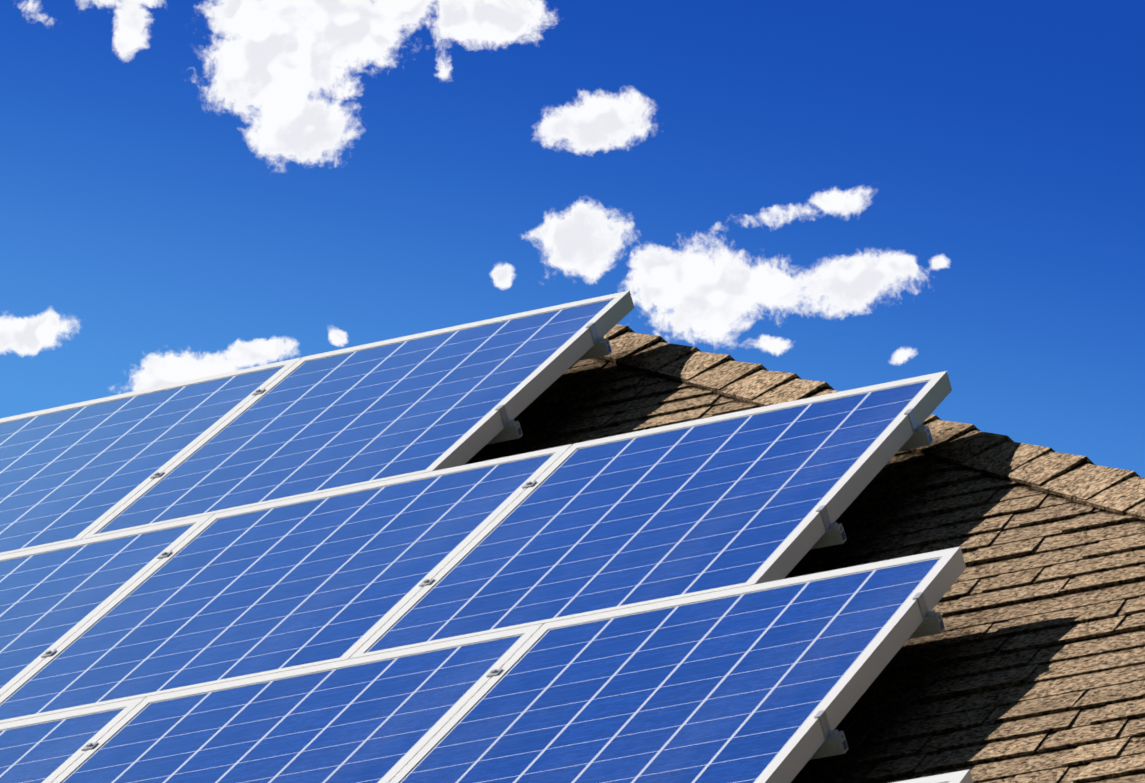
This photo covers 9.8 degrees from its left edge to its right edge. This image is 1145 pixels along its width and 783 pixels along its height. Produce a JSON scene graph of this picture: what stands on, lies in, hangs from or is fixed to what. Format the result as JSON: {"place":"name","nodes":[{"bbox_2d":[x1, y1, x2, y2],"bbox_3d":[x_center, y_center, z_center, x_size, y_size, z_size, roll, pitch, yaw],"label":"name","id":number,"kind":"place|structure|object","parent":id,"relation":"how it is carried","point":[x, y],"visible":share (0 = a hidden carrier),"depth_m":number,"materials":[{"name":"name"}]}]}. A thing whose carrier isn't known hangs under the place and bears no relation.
{"place":"outdoors","nodes":[
{"label":"outdoors","id":0,"kind":"place"},
{"bbox_2d":[0,0,1144,477],"label":"sky","id":1,"kind":"structure","parent":0,"point":[845,195],"materials":[{"name":"blue"}]},
{"bbox_2d":[598,325,1144,519],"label":"roof ridge caps","id":2,"kind":"object","parent":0,"point":[1081,479],"visible":0.81,"depth_m":16.30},
{"bbox_3d":[-3.950,2.761,19.707,21.812,4.485,12.811,-11,-22,22],"label":"roof hip","id":3,"kind":"object","parent":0,"visible":0},
{"bbox_2d":[464,357,1144,782],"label":"roof shingles","id":4,"kind":"object","parent":3,"relation":"on","point":[1028,665],"visible":0.21,"depth_m":14.62,"materials":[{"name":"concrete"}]},
{"bbox_2d":[150,323,611,478],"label":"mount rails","id":5,"kind":"object","parent":4,"relation":"on","point":[511,430],"visible":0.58,"depth_m":17.65,"materials":[{"name":"metal"}]},
{"bbox_2d":[0,357,301,554],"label":"solar panel","id":6,"kind":"object","parent":5,"relation":"attached to","point":[74,472],"visible":0.88,"depth_m":18.21,"materials":[{"name":"glass"}]},
{"bbox_2d":[81,291,633,539],"bbox_3d":[-0.546,0.075,17.740,0.995,0.052,1.655,-11,13,22],"label":"solar panel","id":7,"kind":"object","parent":5,"relation":"attached to","point":[409,405],"visible":0.9,"depth_m":17.68,"materials":[{"name":"glass"}]},
{"bbox_2d":[41,408,932,657],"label":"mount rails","id":8,"kind":"object","parent":4,"relation":"on","point":[834,533],"visible":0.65,"depth_m":15.96,"materials":[{"name":"metal"}]},
{"bbox_2d":[0,514,213,696],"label":"solar panel","id":9,"kind":"object","parent":8,"relation":"attached to","point":[53,597],"visible":0.87,"depth_m":16.70,"materials":[{"name":"glass"}]},
{"bbox_2d":[0,444,571,723],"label":"solar panel","id":10,"kind":"object","parent":8,"relation":"attached to","point":[293,584],"visible":0.9,"depth_m":16.05,"materials":[{"name":"glass"}]},
{"bbox_2d":[349,371,951,658],"bbox_3d":[0.209,0.301,15.725,0.995,0.051,1.655,-11,13,22],"label":"solar panel","id":11,"kind":"object","parent":8,"relation":"attached to","point":[679,510],"visible":0.94,"depth_m":15.66,"materials":[{"name":"glass"}]},
{"bbox_2d":[81,592,944,759],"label":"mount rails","id":12,"kind":"object","parent":4,"relation":"on","point":[835,741],"visible":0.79,"depth_m":14.27,"materials":[{"name":"metal"}]},
{"bbox_2d":[0,697,145,782],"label":"solar panel","id":13,"kind":"object","parent":12,"relation":"attached to","point":[44,749],"visible":0.67,"depth_m":15.20,"materials":[{"name":"glass"}]},
{"bbox_2d":[52,624,542,782],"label":"solar panel","id":14,"kind":"object","parent":12,"relation":"attached to","point":[386,717],"visible":0.92,"depth_m":14.77,"materials":[{"name":"glass"}]},
{"bbox_2d":[389,547,965,782],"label":"solar panel","id":15,"kind":"object","parent":12,"relation":"attached to","point":[745,684],"visible":1,"depth_m":14.15,"materials":[{"name":"glass"}]},
{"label":"mount rails","id":16,"kind":"object","parent":4,"relation":"on","visible":0},
{"bbox_2d":[893,770,972,782],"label":"solar panel","id":17,"kind":"object","parent":16,"relation":"attached to","point":[963,776],"visible":1,"depth_m":12.92,"materials":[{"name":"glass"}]}
]}

